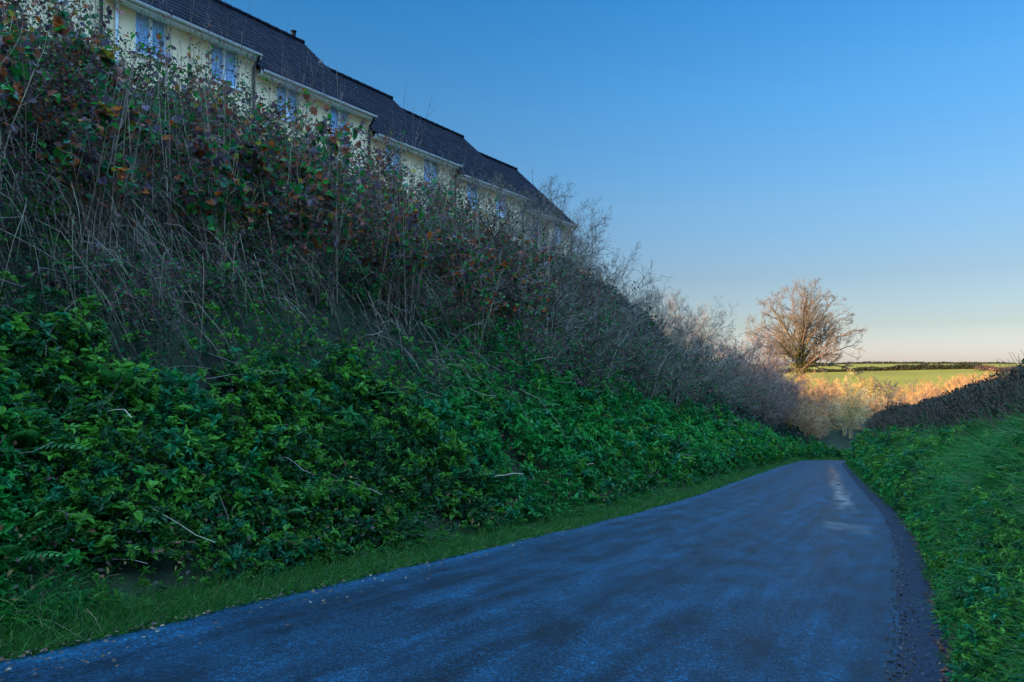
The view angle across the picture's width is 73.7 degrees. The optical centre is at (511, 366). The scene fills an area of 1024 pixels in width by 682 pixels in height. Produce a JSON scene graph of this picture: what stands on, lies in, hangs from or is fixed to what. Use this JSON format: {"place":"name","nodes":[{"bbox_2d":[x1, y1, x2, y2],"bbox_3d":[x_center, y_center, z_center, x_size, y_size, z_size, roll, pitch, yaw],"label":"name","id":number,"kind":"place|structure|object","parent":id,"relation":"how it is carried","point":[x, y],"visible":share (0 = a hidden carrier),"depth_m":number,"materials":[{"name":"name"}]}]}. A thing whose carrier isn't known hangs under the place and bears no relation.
{"place":"outdoors","nodes":[
{"label":"outdoors","id":0,"kind":"place"},
{"bbox_2d":[0,460,898,681],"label":"road","id":1,"kind":"structure","parent":0,"point":[784,573],"depth_m":5.70,"materials":[{"name":"asphalt"}]},
{"bbox_2d":[0,472,1012,681],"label":"fallen leaves","id":2,"kind":"object","parent":1,"relation":"on","point":[940,646],"visible":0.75,"depth_m":5.61,"materials":[{"name":"brown plant"}]},
{"bbox_2d":[841,462,955,681],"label":"road edge","id":3,"kind":"structure","parent":1,"relation":"on","point":[923,651],"depth_m":6.45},
{"bbox_2d":[0,44,1023,679],"bbox_3d":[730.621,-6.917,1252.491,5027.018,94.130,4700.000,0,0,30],"label":"ground","id":4,"kind":"structure","parent":0,"point":[836,438],"depth_m":8.96,"materials":[{"name":"plant"}]},
{"bbox_2d":[0,0,23,133],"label":"leggy hazel","id":5,"kind":"object","parent":4,"relation":"on","point":[10,94],"visible":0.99,"depth_m":7.27,"materials":[{"name":"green plant"}]},
{"bbox_2d":[1,0,60,131],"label":"hazel shrub","id":6,"kind":"object","parent":4,"relation":"on","point":[15,37],"visible":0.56,"depth_m":8.82,"materials":[{"name":"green plant"}]},
{"bbox_2d":[0,520,65,566],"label":"fern","id":7,"kind":"object","parent":4,"relation":"on","point":[12,548],"visible":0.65,"depth_m":4.91,"materials":[{"name":"green plant"}]},
{"bbox_2d":[0,1,69,195],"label":"leggy hazel","id":8,"kind":"object","parent":4,"relation":"on","point":[19,73],"visible":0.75,"depth_m":8.17,"materials":[{"name":"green plant"}]},
{"bbox_2d":[0,408,88,463],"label":"fern","id":9,"kind":"object","parent":4,"relation":"on","point":[29,433],"visible":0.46,"depth_m":5.66,"materials":[{"name":"green plant"}]},
{"bbox_2d":[0,153,103,268],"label":"bramble bush","id":10,"kind":"object","parent":4,"relation":"on","point":[8,206],"visible":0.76,"depth_m":7.27,"materials":[{"name":"green plant"}]},
{"bbox_2d":[1,0,104,59],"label":"terraced house","id":11,"kind":"structure","parent":4,"relation":"on","point":[102,8],"depth_m":17.89,"materials":[{"name":"paint"}]},
{"bbox_2d":[0,48,113,167],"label":"rusty bush","id":12,"kind":"object","parent":4,"relation":"on","point":[44,114],"visible":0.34,"depth_m":8.79,"materials":[{"name":"green plant"}]},
{"bbox_2d":[0,0,126,55],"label":"bramble bush","id":13,"kind":"object","parent":4,"relation":"on","point":[8,14],"visible":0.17,"depth_m":12.00,"materials":[{"name":"green plant"}]},
{"bbox_2d":[8,0,129,114],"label":"hazel shrub","id":14,"kind":"object","parent":4,"relation":"on","point":[74,42],"visible":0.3,"depth_m":10.30,"materials":[{"name":"green plant"}]},
{"bbox_2d":[35,0,122,77],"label":"hazel shrub","id":15,"kind":"object","parent":4,"relation":"on","point":[85,18],"visible":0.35,"depth_m":11.97,"materials":[{"name":"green plant"}]},
{"bbox_2d":[0,0,168,109],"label":"rusty bush","id":16,"kind":"object","parent":4,"relation":"on","point":[62,70],"visible":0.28,"depth_m":10.25,"materials":[{"name":"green plant"}]},
{"bbox_2d":[34,41,157,264],"bbox_3d":[-5.085,-2.694,8.409,1.306,3.000,1.408,0,0,-44],"label":"leggy hazel","id":17,"kind":"object","parent":4,"relation":"on","point":[106,172],"visible":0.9,"depth_m":8.31,"materials":[{"name":"green plant"}]},
{"bbox_2d":[2,0,201,188],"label":"bramble bush","id":18,"kind":"object","parent":4,"relation":"on","point":[91,71],"visible":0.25,"depth_m":9.56,"materials":[{"name":"green plant"}]},
{"bbox_2d":[6,210,211,350],"bbox_3d":[-4.577,-0.993,7.836,2.112,1.536,2.456,3,7,-23],"label":"bramble bush","id":19,"kind":"object","parent":4,"relation":"on","point":[121,291],"visible":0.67,"depth_m":7.70,"materials":[{"name":"green plant"}]},
{"bbox_2d":[69,355,153,397],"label":"fern","id":20,"kind":"object","parent":4,"relation":"on","point":[127,375],"visible":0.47,"depth_m":6.72,"materials":[{"name":"green plant"}]},
{"bbox_2d":[0,43,225,216],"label":"bramble bush","id":21,"kind":"object","parent":4,"relation":"on","point":[20,157],"visible":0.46,"depth_m":8.43,"materials":[{"name":"green plant"}]},
{"bbox_2d":[56,0,174,215],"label":"leggy hazel","id":22,"kind":"object","parent":4,"relation":"on","point":[107,59],"visible":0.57,"depth_m":9.48,"materials":[{"name":"brown plant"}]},
{"bbox_2d":[34,67,237,184],"bbox_3d":[-6.126,-3.756,10.600,3.036,2.202,3.451,0,0,-45],"label":"rusty bush","id":23,"kind":"object","parent":4,"relation":"on","point":[213,109],"visible":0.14,"depth_m":10.82,"materials":[{"name":"brown plant"}]},
{"bbox_2d":[25,0,252,97],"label":"bramble bush","id":24,"kind":"object","parent":4,"relation":"on","point":[139,67],"visible":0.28,"depth_m":13.70,"materials":[{"name":"green plant"}]},
{"bbox_2d":[145,0,215,138],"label":"hazel shrub","id":25,"kind":"object","parent":4,"relation":"on","point":[190,72],"visible":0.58,"depth_m":12.54,"materials":[{"name":"green plant"}]},
{"bbox_2d":[105,0,262,129],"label":"terraced house","id":26,"kind":"structure","parent":4,"relation":"on","point":[130,19],"depth_m":20.46,"materials":[{"name":"paint"}]},
{"bbox_2d":[133,11,170,62],"bbox_3d":[-10.340,-9.420,19.552,0.190,1.220,1.040,0,0,35],"label":"window","id":27,"kind":"structure","parent":26,"relation":"in","point":[138,20],"depth_m":19.53,"materials":[{"name":"glass"}]},
{"bbox_2d":[211,43,240,90],"bbox_3d":[-9.037,-9.420,21.447,0.190,1.220,1.040,0,0,35],"label":"window","id":28,"kind":"structure","parent":26,"relation":"in","point":[230,56],"depth_m":21.46,"materials":[{"name":"glass"}]},
{"bbox_2d":[97,94,276,239],"bbox_3d":[-5.013,-2.927,10.824,3.633,2.140,3.048,-7,0,31],"label":"bramble bush","id":29,"kind":"object","parent":4,"relation":"on","point":[201,172],"visible":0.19,"depth_m":10.17,"materials":[{"name":"green plant"}]},
{"bbox_2d":[136,0,244,186],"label":"hazel shrub","id":30,"kind":"object","parent":4,"relation":"on","point":[208,111],"visible":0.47,"depth_m":11.26,"materials":[{"name":"green plant"}]},
{"bbox_2d":[83,206,303,319],"bbox_3d":[-4.151,-1.413,8.988,2.628,1.606,3.063,0,0,-28],"label":"bramble bush","id":31,"kind":"object","parent":4,"relation":"on","point":[214,276],"visible":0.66,"depth_m":9.09,"materials":[{"name":"green plant"}]},
{"bbox_2d":[153,39,271,294],"bbox_3d":[-4.301,-2.776,9.865,1.301,3.573,1.408,0,0,17],"label":"leggy hazel","id":32,"kind":"object","parent":4,"relation":"on","point":[221,196],"visible":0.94,"depth_m":9.62,"materials":[{"name":"green plant"}]},
{"bbox_2d":[130,44,299,135],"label":"bramble bush","id":33,"kind":"object","parent":4,"relation":"on","point":[247,92],"visible":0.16,"depth_m":15.30,"materials":[{"name":"green plant"}]},
{"bbox_2d":[123,69,335,203],"bbox_3d":[-5.130,-4.022,11.747,4.193,2.590,4.681,0,0,-27],"label":"bramble bush","id":34,"kind":"object","parent":4,"relation":"on","point":[251,132],"visible":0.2,"depth_m":11.84,"materials":[{"name":"green plant"}]},
{"bbox_2d":[191,2,268,137],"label":"hazel shrub","id":35,"kind":"object","parent":4,"relation":"on","point":[232,101],"visible":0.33,"depth_m":14.41,"materials":[{"name":"brown plant"}]},
{"bbox_2d":[159,74,315,182],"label":"rusty bush","id":36,"kind":"object","parent":4,"relation":"on","point":[270,111],"visible":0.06,"depth_m":12.42,"materials":[{"name":"brown plant"}]},
{"bbox_2d":[168,16,309,256],"bbox_3d":[-4.541,-3.590,10.976,2.740,3.958,1.938,1,-3,38],"label":"leggy hazel","id":37,"kind":"object","parent":4,"relation":"on","point":[249,165],"visible":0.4,"depth_m":10.67,"materials":[{"name":"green plant"}]},
{"bbox_2d":[149,192,343,300],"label":"bramble bush","id":38,"kind":"object","parent":4,"relation":"on","point":[290,246],"visible":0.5,"depth_m":10.33,"materials":[{"name":"green plant"}]},
{"bbox_2d":[164,148,358,258],"bbox_3d":[-4.527,-2.584,11.462,3.426,2.144,3.137,0,0,43],"label":"rusty bush","id":39,"kind":"object","parent":4,"relation":"on","point":[288,207],"visible":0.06,"depth_m":11.30,"materials":[{"name":"brown plant"}]},
{"bbox_2d":[239,25,298,212],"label":"hazel shrub","id":40,"kind":"object","parent":4,"relation":"on","point":[257,113],"visible":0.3,"depth_m":12.89,"materials":[{"name":"brown plant"}]},
{"bbox_2d":[211,0,377,182],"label":"terraced house","id":41,"kind":"structure","parent":4,"relation":"on","point":[265,37],"depth_m":25.24,"materials":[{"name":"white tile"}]},
{"bbox_2d":[236,75,381,313],"bbox_3d":[-3.405,-2.794,11.378,2.603,3.913,1.841,-3,4,0],"label":"leggy hazel","id":42,"kind":"object","parent":4,"relation":"on","point":[301,216],"visible":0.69,"depth_m":11.26,"materials":[{"name":"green plant"}]},
{"bbox_2d":[264,23,354,206],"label":"hazel shrub","id":43,"kind":"object","parent":4,"relation":"on","point":[305,132],"visible":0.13,"depth_m":14.34,"materials":[{"name":"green plant"}]},
{"bbox_2d":[271,60,368,279],"bbox_3d":[-3.563,-3.734,12.545,1.813,4.254,2.280,0,4,-15],"label":"leggy hazel","id":44,"kind":"object","parent":4,"relation":"on","point":[345,142],"visible":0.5,"depth_m":12.37,"materials":[{"name":"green plant"}]},
{"bbox_2d":[273,135,390,238],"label":"rusty bush","id":45,"kind":"object","parent":4,"relation":"on","point":[373,177],"visible":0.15,"depth_m":15.03,"materials":[{"name":"brown plant"}]},
{"bbox_2d":[249,111,418,252],"bbox_3d":[-3.886,-3.180,12.919,4.094,2.780,3.520,8,-1,-24],"label":"bramble bush","id":46,"kind":"object","parent":4,"relation":"on","point":[278,132],"visible":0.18,"depth_m":12.34,"materials":[{"name":"green plant"}]},
{"bbox_2d":[251,210,419,302],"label":"bramble bush","id":47,"kind":"object","parent":4,"relation":"on","point":[329,271],"visible":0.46,"depth_m":11.61,"materials":[{"name":"green plant"}]},
{"bbox_2d":[258,180,437,276],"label":"rusty bush","id":48,"kind":"object","parent":4,"relation":"on","point":[371,227],"visible":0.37,"depth_m":12.87,"materials":[{"name":"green plant"}]},
{"bbox_2d":[263,131,436,248],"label":"bramble bush","id":49,"kind":"object","parent":4,"relation":"on","point":[346,218],"visible":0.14,"depth_m":14.36,"materials":[{"name":"green plant"}]},
{"bbox_2d":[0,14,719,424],"bbox_3d":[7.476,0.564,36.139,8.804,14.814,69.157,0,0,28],"label":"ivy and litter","id":50,"kind":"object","parent":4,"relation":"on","point":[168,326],"visible":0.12,"depth_m":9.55,"materials":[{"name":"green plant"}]},
{"bbox_2d":[0,75,738,563],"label":"dead grass","id":51,"kind":"structure","parent":4,"relation":"on","point":[166,249],"depth_m":8.72,"materials":[{"name":"plant"}]},
{"bbox_2d":[304,235,451,327],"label":"bramble bush","id":52,"kind":"object","parent":4,"relation":"on","point":[411,299],"visible":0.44,"depth_m":13.14,"materials":[{"name":"green plant"}]},
{"bbox_2d":[326,102,454,227],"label":"rusty bush","id":53,"kind":"object","parent":4,"relation":"on","point":[377,163],"visible":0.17,"depth_m":17.22,"materials":[{"name":"brown plant"}]},
{"bbox_2d":[320,111,465,216],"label":"bramble bush","id":54,"kind":"object","parent":4,"relation":"on","point":[353,149],"visible":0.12,"depth_m":20.48,"materials":[{"name":"green plant"}]},
{"bbox_2d":[327,66,462,213],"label":"terraced house","id":55,"kind":"structure","parent":4,"relation":"on","point":[381,105],"depth_m":29.68,"materials":[{"name":"white tile"}]},
{"bbox_2d":[361,136,428,334],"bbox_3d":[-2.336,-2.536,13.350,1.516,3.813,1.344,0,0,29],"label":"leggy hazel","id":56,"kind":"object","parent":4,"relation":"on","point":[413,259],"visible":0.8,"depth_m":13.17,"materials":[{"name":"brown plant"}]},
{"bbox_2d":[353,84,436,232],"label":"hazel shrub","id":57,"kind":"object","parent":4,"relation":"on","point":[392,189],"visible":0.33,"depth_m":16.23,"materials":[{"name":"brown plant"}]},
{"bbox_2d":[355,118,452,303],"bbox_3d":[-1.946,-3.164,14.830,2.363,3.831,2.245,0,0,36],"label":"leggy hazel","id":58,"kind":"object","parent":4,"relation":"on","point":[421,214],"visible":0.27,"depth_m":14.29,"materials":[{"name":"brown plant"}]},
{"bbox_2d":[338,175,474,281],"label":"bramble bush","id":59,"kind":"object","parent":4,"relation":"on","point":[437,253],"visible":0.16,"depth_m":15.02,"materials":[{"name":"green plant"}]},
{"bbox_2d":[0,46,845,653],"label":"ground cover","id":60,"kind":"object","parent":4,"relation":"on","point":[714,448],"visible":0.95,"depth_m":7.84,"materials":[{"name":"green plant"}]},
{"bbox_2d":[339,167,506,262],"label":"bramble bush","id":61,"kind":"object","parent":4,"relation":"on","point":[449,225],"visible":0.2,"depth_m":17.14,"materials":[{"name":"green plant"}]},
{"bbox_2d":[385,223,483,315],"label":"rusty bush","id":62,"kind":"object","parent":4,"relation":"on","point":[451,259],"visible":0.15,"depth_m":15.86,"materials":[{"name":"brown plant"}]},
{"bbox_2d":[395,247,490,337],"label":"bramble bush","id":63,"kind":"object","parent":4,"relation":"on","point":[450,299],"visible":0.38,"depth_m":14.50,"materials":[{"name":"green plant"}]},
{"bbox_2d":[391,196,530,277],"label":"rusty bush","id":64,"kind":"object","parent":4,"relation":"on","point":[487,229],"visible":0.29,"depth_m":17.74,"materials":[{"name":"brown plant"}]},
{"bbox_2d":[423,196,503,312],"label":"leggy hazel","id":65,"kind":"object","parent":4,"relation":"on","point":[474,266],"visible":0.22,"depth_m":16.91,"materials":[{"name":"brown plant"}]},
{"bbox_2d":[402,108,528,244],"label":"terraced house","id":66,"kind":"structure","parent":4,"relation":"on","point":[441,136],"depth_m":34.11,"materials":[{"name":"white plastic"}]},
{"bbox_2d":[428,206,510,356],"bbox_3d":[-0.935,-1.979,15.320,1.641,3.516,2.062,3,1,25],"label":"leggy hazel","id":67,"kind":"object","parent":4,"relation":"on","point":[464,275],"visible":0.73,"depth_m":15.26,"materials":[{"name":"brown plant"}]},
{"bbox_2d":[422,185,522,257],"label":"rusty bush","id":68,"kind":"object","parent":4,"relation":"on","point":[481,212],"visible":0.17,"depth_m":20.27,"materials":[{"name":"brown plant"}]},
{"bbox_2d":[411,161,539,262],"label":"blackthorn bush","id":69,"kind":"object","parent":4,"relation":"on","point":[481,187],"visible":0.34,"depth_m":22.10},
{"bbox_2d":[433,222,555,312],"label":"blackthorn bush","id":70,"kind":"object","parent":4,"relation":"on","point":[499,256],"visible":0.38,"depth_m":17.54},
{"bbox_2d":[443,199,559,308],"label":"bramble bush","id":71,"kind":"object","parent":4,"relation":"on","point":[517,243],"visible":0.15,"depth_m":20.05,"materials":[{"name":"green plant"}]},
{"bbox_2d":[0,447,1021,680],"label":"grass","id":72,"kind":"structure","parent":4,"relation":"on","point":[209,597],"depth_m":6.10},
{"bbox_2d":[457,186,578,274],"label":"blackthorn bush","id":73,"kind":"object","parent":4,"relation":"on","point":[501,229],"visible":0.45,"depth_m":20.69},
{"bbox_2d":[474,233,566,315],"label":"rusty bush","id":74,"kind":"object","parent":4,"relation":"on","point":[513,267],"visible":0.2,"depth_m":18.45,"materials":[{"name":"brown plant"}]},
{"bbox_2d":[492,232,553,351],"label":"leggy hazel","id":75,"kind":"object","parent":4,"relation":"on","point":[516,305],"visible":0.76,"depth_m":18.14,"materials":[{"name":"brown plant"}]},
{"bbox_2d":[478,151,577,256],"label":"terraced house","id":76,"kind":"structure","parent":4,"relation":"on","point":[518,177],"depth_m":39.10,"materials":[{"name":"white tile"}]},
{"bbox_2d":[477,169,581,276],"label":"blackthorn bush","id":77,"kind":"object","parent":4,"relation":"on","point":[554,234],"visible":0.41,"depth_m":25.98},
{"bbox_2d":[470,281,591,384],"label":"bramble bush","id":78,"kind":"object","parent":4,"relation":"on","point":[545,351],"visible":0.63,"depth_m":16.31,"materials":[{"name":"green plant"}]},
{"bbox_2d":[502,217,560,331],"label":"leggy hazel","id":79,"kind":"object","parent":4,"relation":"on","point":[536,258],"visible":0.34,"depth_m":20.36,"materials":[{"name":"brown plant"}]},
{"bbox_2d":[500,259,592,347],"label":"blackthorn bush","id":80,"kind":"object","parent":4,"relation":"on","point":[560,310],"visible":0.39,"depth_m":20.68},
{"bbox_2d":[491,275,605,371],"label":"blackthorn bush","id":81,"kind":"object","parent":4,"relation":"on","point":[567,322],"visible":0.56,"depth_m":18.07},
{"bbox_2d":[519,199,601,294],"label":"bush","id":82,"kind":"object","parent":4,"relation":"on","point":[590,230],"visible":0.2,"depth_m":29.25,"materials":[{"name":"brown plant"}]},
{"bbox_2d":[510,191,611,285],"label":"bush","id":83,"kind":"object","parent":4,"relation":"on","point":[581,251],"visible":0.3,"depth_m":27.39,"materials":[{"name":"brown plant"}]},
{"bbox_2d":[533,235,598,325],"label":"blackthorn bush","id":84,"kind":"object","parent":4,"relation":"on","point":[567,286],"visible":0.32,"depth_m":23.57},
{"bbox_2d":[520,275,619,386],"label":"bramble bush","id":85,"kind":"object","parent":4,"relation":"on","point":[603,318],"visible":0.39,"depth_m":20.43,"materials":[{"name":"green plant"}]},
{"bbox_2d":[520,311,637,399],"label":"bramble bush","id":86,"kind":"object","parent":4,"relation":"on","point":[584,371],"visible":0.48,"depth_m":18.45,"materials":[{"name":"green plant"}]},
{"bbox_2d":[464,233,723,386],"bbox_3d":[9.777,-0.213,45.867,5.142,10.592,49.558,0,0,28],"label":"evergreen hedge","id":87,"kind":"object","parent":4,"relation":"on","point":[653,324],"visible":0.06,"depth_m":36.53,"materials":[{"name":"green plant"}]},
{"bbox_2d":[550,304,644,390],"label":"blackthorn bush","id":88,"kind":"object","parent":4,"relation":"on","point":[610,370],"visible":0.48,"depth_m":20.98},
{"bbox_2d":[567,313,668,393],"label":"bramble bush","id":89,"kind":"object","parent":4,"relation":"on","point":[629,369],"visible":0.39,"depth_m":22.93,"materials":[{"name":"brown plant"}]},
{"bbox_2d":[568,251,669,334],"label":"blackthorn bush","id":90,"kind":"object","parent":4,"relation":"on","point":[598,279],"visible":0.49,"depth_m":26.08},
{"bbox_2d":[567,278,674,367],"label":"blackthorn bush","id":91,"kind":"object","parent":4,"relation":"on","point":[616,322],"visible":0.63,"depth_m":23.50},
{"bbox_2d":[583,281,697,371],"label":"bramble bush","id":92,"kind":"object","parent":4,"relation":"on","point":[634,343],"visible":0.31,"depth_m":25.09,"materials":[{"name":"brown plant"}]},
{"bbox_2d":[631,342,714,408],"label":"bramble bush","id":93,"kind":"object","parent":4,"relation":"on","point":[668,382],"visible":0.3,"depth_m":27.34,"materials":[{"name":"brown plant"}]},
{"bbox_2d":[538,282,818,450],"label":"roadside thicket","id":94,"kind":"object","parent":4,"relation":"on","point":[794,431],"visible":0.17,"depth_m":42.54,"materials":[{"name":"brown plant"}]},
{"bbox_2d":[661,335,728,400],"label":"blackthorn bush","id":95,"kind":"object","parent":4,"relation":"on","point":[685,358],"visible":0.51,"depth_m":33.24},
{"bbox_2d":[657,344,765,414],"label":"bramble bush","id":96,"kind":"object","parent":4,"relation":"on","point":[695,392],"visible":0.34,"depth_m":33.30,"materials":[{"name":"brown plant"}]},
{"bbox_2d":[679,331,757,388],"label":"blackthorn bush","id":97,"kind":"object","parent":4,"relation":"on","point":[696,350],"visible":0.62,"depth_m":37.52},
{"bbox_2d":[703,327,763,408],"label":"thicket shrub","id":98,"kind":"object","parent":4,"relation":"on","point":[742,369],"visible":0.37,"depth_m":55.25,"materials":[{"name":"brown plant"}]},
{"bbox_2d":[720,323,781,410],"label":"thicket shrub","id":99,"kind":"object","parent":4,"relation":"on","point":[764,369],"visible":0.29,"depth_m":58.01,"materials":[{"name":"brown plant"}]},
{"bbox_2d":[737,351,790,420],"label":"thicket shrub","id":100,"kind":"object","parent":4,"relation":"on","point":[766,401],"visible":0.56,"depth_m":57.53,"materials":[{"name":"brown plant"}]},
{"bbox_2d":[744,278,866,413],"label":"oak tree","id":101,"kind":"object","parent":4,"relation":"on","point":[802,338],"visible":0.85,"depth_m":93.83,"materials":[{"name":"brown plant"}]},
{"bbox_2d":[824,370,883,437],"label":"pale willow","id":102,"kind":"object","parent":4,"relation":"on","point":[853,409],"visible":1,"depth_m":76.10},
{"bbox_2d":[776,362,981,372],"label":"field hedgerow","id":103,"kind":"object","parent":4,"relation":"on","point":[927,366],"visible":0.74,"depth_m":387.72,"materials":[{"name":"green plant"}]},
{"bbox_2d":[868,377,926,415],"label":"round bush","id":104,"kind":"object","parent":4,"relation":"on","point":[889,386],"visible":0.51,"depth_m":99.46,"materials":[{"name":"beige plant"}]},
{"bbox_2d":[843,385,1023,681],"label":"ground cover","id":105,"kind":"object","parent":4,"relation":"on","point":[952,494],"visible":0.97,"depth_m":7.11,"materials":[{"name":"green plant"}]},
{"bbox_2d":[854,349,1023,456],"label":"clipped hedge","id":106,"kind":"object","parent":4,"relation":"on","point":[945,407],"visible":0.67,"depth_m":15.49,"materials":[{"name":"brown plant"}]},
{"bbox_2d":[222,0,1023,363],"label":"sky","id":107,"kind":"structure","parent":0,"point":[873,150],"materials":[{"name":"blue"}]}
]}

